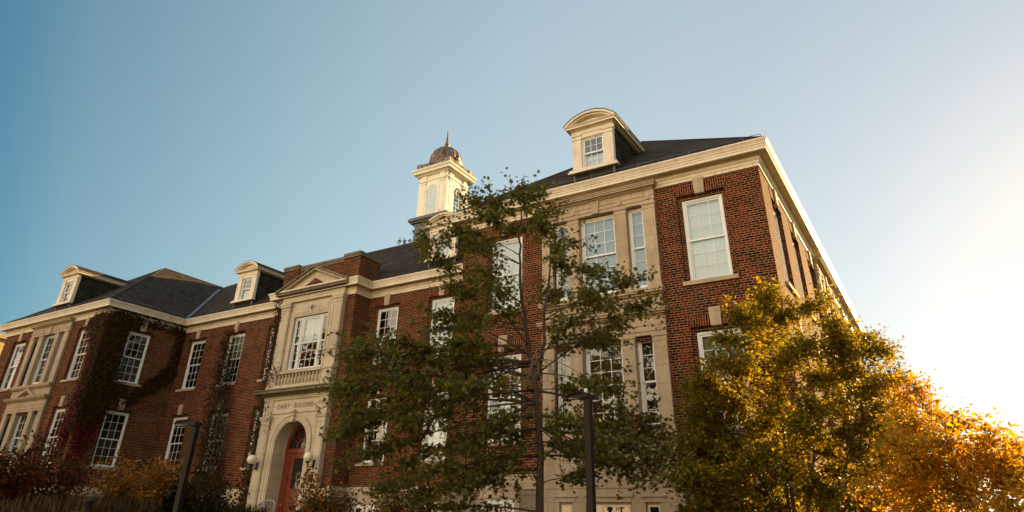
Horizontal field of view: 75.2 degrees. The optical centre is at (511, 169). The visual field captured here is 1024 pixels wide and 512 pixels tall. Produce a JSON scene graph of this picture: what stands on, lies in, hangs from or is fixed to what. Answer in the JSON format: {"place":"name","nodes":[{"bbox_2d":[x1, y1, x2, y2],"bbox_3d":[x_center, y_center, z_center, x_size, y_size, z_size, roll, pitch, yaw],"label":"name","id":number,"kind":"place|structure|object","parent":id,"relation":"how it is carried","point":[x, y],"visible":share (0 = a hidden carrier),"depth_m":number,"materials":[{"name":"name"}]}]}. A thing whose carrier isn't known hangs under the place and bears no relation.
{"place":"outdoors","nodes":[
{"label":"outdoors","id":0,"kind":"place"},
{"bbox_2d":[0,0,1023,511],"label":"sky","id":1,"kind":"structure","parent":0,"point":[199,139],"materials":[{"name":"blue"}]},
{"bbox_3d":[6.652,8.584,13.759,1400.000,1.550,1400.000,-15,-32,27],"label":"ground","id":2,"kind":"structure","parent":0,"visible":0},
{"bbox_2d":[0,333,6,354],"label":"yellow building","id":3,"kind":"structure","parent":2,"relation":"on","point":[3,337],"depth_m":53.09,"materials":[{"name":"brick"}]},
{"bbox_2d":[0,427,101,503],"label":"shrub","id":4,"kind":"object","parent":2,"relation":"on","point":[29,479],"visible":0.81,"depth_m":15.92,"materials":[{"name":"red plant"}]},
{"bbox_2d":[70,500,94,511],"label":"bollard","id":5,"kind":"object","parent":2,"relation":"on","point":[87,507],"visible":1,"depth_m":6.97,"materials":[{"name":"brown metal"}]},
{"bbox_2d":[84,449,193,506],"bbox_3d":[-9.790,8.253,17.237,2.928,1.881,2.577,-15,-32,27],"label":"shrub","id":6,"kind":"object","parent":2,"relation":"on","point":[123,485],"visible":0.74,"depth_m":16.90,"materials":[{"name":"brown plant"}]},
{"bbox_2d":[0,492,278,511],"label":"tall grass","id":7,"kind":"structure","parent":2,"relation":"on","point":[36,504],"depth_m":14.98,"materials":[{"name":"green plant"}]},
{"bbox_2d":[172,420,202,511],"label":"street lamp","id":8,"kind":"object","parent":2,"relation":"on","point":[186,468],"visible":1,"depth_m":11.75,"materials":[{"name":"brown metal"}]},
{"bbox_2d":[148,466,245,511],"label":"shrub","id":9,"kind":"object","parent":2,"relation":"on","point":[202,501],"visible":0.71,"depth_m":17.41,"materials":[{"name":"green plant"}]},
{"bbox_2d":[268,465,341,511],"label":"shrub","id":10,"kind":"object","parent":2,"relation":"on","point":[309,498],"visible":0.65,"depth_m":17.43,"materials":[{"name":"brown plant"}]},
{"bbox_2d":[292,475,366,511],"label":"shrub","id":11,"kind":"object","parent":2,"relation":"on","point":[322,505],"visible":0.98,"depth_m":16.80,"materials":[{"name":"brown plant"}]},
{"bbox_2d":[362,460,439,511],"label":"shrub","id":12,"kind":"object","parent":2,"relation":"on","point":[396,508],"visible":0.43,"depth_m":16.24,"materials":[{"name":"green plant"}]},
{"bbox_2d":[0,108,892,511],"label":"brick building","id":13,"kind":"structure","parent":2,"relation":"on","point":[704,224],"depth_m":26.18,"materials":[{"name":"red brick"}]},
{"bbox_2d":[0,332,29,391],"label":"window","id":14,"kind":"structure","parent":13,"relation":"in","point":[22,337],"depth_m":36.24,"materials":[{"name":"white paint"}]},
{"bbox_2d":[41,396,70,466],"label":"window","id":15,"kind":"structure","parent":13,"relation":"in","point":[63,402],"depth_m":31.58,"materials":[{"name":"white paint"}]},
{"bbox_2d":[60,317,90,382],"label":"window","id":16,"kind":"structure","parent":13,"relation":"in","point":[82,324],"depth_m":33.06,"materials":[{"name":"white paint"}]},
{"bbox_2d":[87,399,136,470],"bbox_3d":[-19.083,12.602,31.739,0.325,3.140,1.580,-15,-32,27],"label":"window","id":17,"kind":"structure","parent":13,"relation":"in","point":[131,408],"depth_m":31.92,"materials":[{"name":"white paint"}]},
{"bbox_2d":[52,307,186,481],"bbox_3d":[-19.097,11.703,32.140,4.910,9.613,1.984,19,-33,-30],"label":"ivy","id":18,"kind":"object","parent":13,"relation":"attached to","point":[149,386],"visible":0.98,"depth_m":32.17,"materials":[{"name":"green plant"}]},
{"bbox_2d":[113,321,157,386],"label":"window","id":19,"kind":"structure","parent":13,"relation":"in","point":[140,360],"depth_m":33.68,"materials":[{"name":"white paint"}]},
{"bbox_2d":[164,405,190,471],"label":"window","id":20,"kind":"structure","parent":13,"relation":"in","point":[181,410],"depth_m":33.32,"materials":[{"name":"white paint"}]},
{"bbox_2d":[175,330,208,391],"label":"window","id":21,"kind":"structure","parent":13,"relation":"in","point":[198,335],"depth_m":35.02,"materials":[{"name":"white paint"}]},
{"bbox_2d":[188,320,238,500],"bbox_3d":[-14.000,11.552,31.408,2.694,9.465,0.825,-15,-32,27],"label":"hanging vine","id":22,"kind":"object","parent":13,"relation":"hanging from","point":[217,431],"visible":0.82,"depth_m":31.38,"materials":[{"name":"green plant"}]},
{"bbox_2d":[197,400,231,471],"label":"window","id":23,"kind":"structure","parent":13,"relation":"in","point":[228,408],"depth_m":31.87,"materials":[{"name":"white paint"}]},
{"bbox_2d":[215,322,247,386],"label":"window","id":24,"kind":"structure","parent":13,"relation":"in","point":[236,354],"depth_m":33.71,"materials":[{"name":"white paint"}]},
{"bbox_2d":[240,400,259,469],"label":"window","id":25,"kind":"structure","parent":13,"relation":"in","point":[254,403],"depth_m":30.79,"materials":[{"name":"white paint"}]},
{"bbox_2d":[247,455,258,469],"bbox_3d":[-10.714,12.093,27.508,0.368,0.566,0.515,-34,-44,47],"label":"wall lamp","id":26,"kind":"object","parent":13,"relation":"attached to","point":[251,460],"visible":1,"depth_m":27.42,"materials":[{"name":"glass"}]},
{"bbox_2d":[235,302,282,506],"bbox_3d":[-10.745,10.227,28.850,1.746,9.506,0.365,-21,-35,35],"label":"ivy","id":27,"kind":"object","parent":13,"relation":"attached to","point":[255,432],"visible":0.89,"depth_m":29.02,"materials":[{"name":"green plant"}]},
{"bbox_2d":[251,499,274,511],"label":"handrail","id":28,"kind":"object","parent":13,"relation":"attached to","point":[265,504],"visible":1,"depth_m":24.11,"materials":[{"name":"grey metal"}]},
{"bbox_2d":[257,319,274,381],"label":"window","id":29,"kind":"structure","parent":13,"relation":"in","point":[258,380],"depth_m":32.16,"materials":[{"name":"white paint"}]},
{"bbox_2d":[276,425,305,511],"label":"door","id":30,"kind":"structure","parent":13,"relation":"in","point":[295,449],"depth_m":27.67,"materials":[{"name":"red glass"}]},
{"bbox_2d":[303,452,314,467],"bbox_3d":[-7.905,11.333,25.994,0.368,0.566,0.515,-34,-44,47],"label":"wall lamp","id":31,"kind":"object","parent":13,"relation":"attached to","point":[308,457],"visible":0.99,"depth_m":25.91,"materials":[{"name":"glass"}]},
{"bbox_2d":[351,498,376,511],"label":"basement window","id":32,"kind":"structure","parent":13,"relation":"in","point":[367,500],"depth_m":25.46,"materials":[{"name":"stone"}]},
{"bbox_2d":[355,386,392,465],"bbox_3d":[-5.519,10.302,26.974,1.580,3.140,0.325,-15,-32,27],"label":"window","id":33,"kind":"structure","parent":13,"relation":"in","point":[369,462],"depth_m":26.84,"materials":[{"name":"white paint"}]},
{"bbox_2d":[373,294,401,364],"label":"window","id":34,"kind":"structure","parent":13,"relation":"in","point":[388,300],"depth_m":29.19,"materials":[{"name":"white paint"}]},
{"bbox_2d":[420,377,447,463],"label":"window","id":35,"kind":"structure","parent":13,"relation":"in","point":[436,439],"depth_m":25.49,"materials":[{"name":"white glass"}]},
{"bbox_2d":[428,284,454,357],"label":"window","id":36,"kind":"structure","parent":13,"relation":"in","point":[445,302],"depth_m":27.85,"materials":[{"name":"white glass"}]},
{"bbox_2d":[478,489,519,511],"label":"basement window","id":37,"kind":"structure","parent":13,"relation":"in","point":[511,493],"depth_m":18.18,"materials":[{"name":"stone"}]},
{"bbox_2d":[484,335,524,446],"bbox_3d":[-0.226,6.531,19.774,1.580,3.140,0.371,-15,-32,27],"label":"window","id":38,"kind":"structure","parent":13,"relation":"in","point":[515,341],"depth_m":19.97,"materials":[{"name":"white paint"}]},
{"bbox_2d":[485,221,526,315],"bbox_3d":[-0.161,3.176,21.579,1.580,3.140,0.371,-15,-32,27],"label":"window","id":39,"kind":"structure","parent":13,"relation":"in","point":[513,244],"depth_m":21.80,"materials":[{"name":"white paint"}]},
{"bbox_2d":[672,176,739,286],"bbox_3d":[5.405,1.670,18.578,1.580,3.140,0.371,-15,-32,27],"label":"window","id":40,"kind":"structure","parent":13,"relation":"in","point":[708,249],"depth_m":18.65,"materials":[{"name":"white glass"}]},
{"bbox_2d":[686,306,753,433],"bbox_3d":[5.340,5.025,16.773,1.580,3.140,0.371,-15,-32,27],"label":"window","id":41,"kind":"structure","parent":13,"relation":"in","point":[714,317],"depth_m":17.29,"materials":[{"name":"white paint"}]},
{"bbox_2d":[768,186,799,299],"bbox_3d":[7.717,2.051,19.203,0.325,3.140,1.580,-15,-32,27],"label":"window","id":42,"kind":"structure","parent":13,"relation":"in","point":[773,194],"depth_m":19.57,"materials":[{"name":"white paint"}]},
{"bbox_2d":[788,220,816,322],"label":"window","id":43,"kind":"structure","parent":13,"relation":"in","point":[792,227],"depth_m":21.67,"materials":[{"name":"white paint"}]},
{"bbox_2d":[794,315,823,437],"bbox_3d":[7.651,5.406,17.397,0.325,3.140,1.580,-15,-32,27],"label":"window","id":44,"kind":"structure","parent":13,"relation":"in","point":[798,315],"depth_m":17.88,"materials":[{"name":"white paint"}]},
{"bbox_2d":[805,250,827,336],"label":"window","id":45,"kind":"structure","parent":13,"relation":"in","point":[808,256],"depth_m":23.90,"materials":[{"name":"white paint"}]},
{"bbox_2d":[839,309,859,382],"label":"window","id":46,"kind":"structure","parent":13,"relation":"in","point":[842,313],"depth_m":30.09,"materials":[{"name":"white paint"}]},
{"bbox_2d":[310,167,708,511],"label":"oak tree","id":47,"kind":"object","parent":2,"relation":"on","point":[371,418],"visible":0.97,"depth_m":13.13,"materials":[{"name":"green plant"}]},
{"bbox_2d":[566,388,595,511],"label":"street lamp","id":48,"kind":"object","parent":2,"relation":"on","point":[586,396],"visible":1,"depth_m":10.58,"materials":[{"name":"black metal"}]},
{"bbox_2d":[656,273,931,511],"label":"maple tree","id":49,"kind":"object","parent":2,"relation":"on","point":[725,465],"visible":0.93,"depth_m":12.61,"materials":[{"name":"yellow plant"}]},
{"bbox_2d":[839,361,1023,511],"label":"maple tree","id":50,"kind":"object","parent":2,"relation":"on","point":[922,473],"visible":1,"depth_m":9.49,"materials":[{"name":"orange plant"}]}
]}

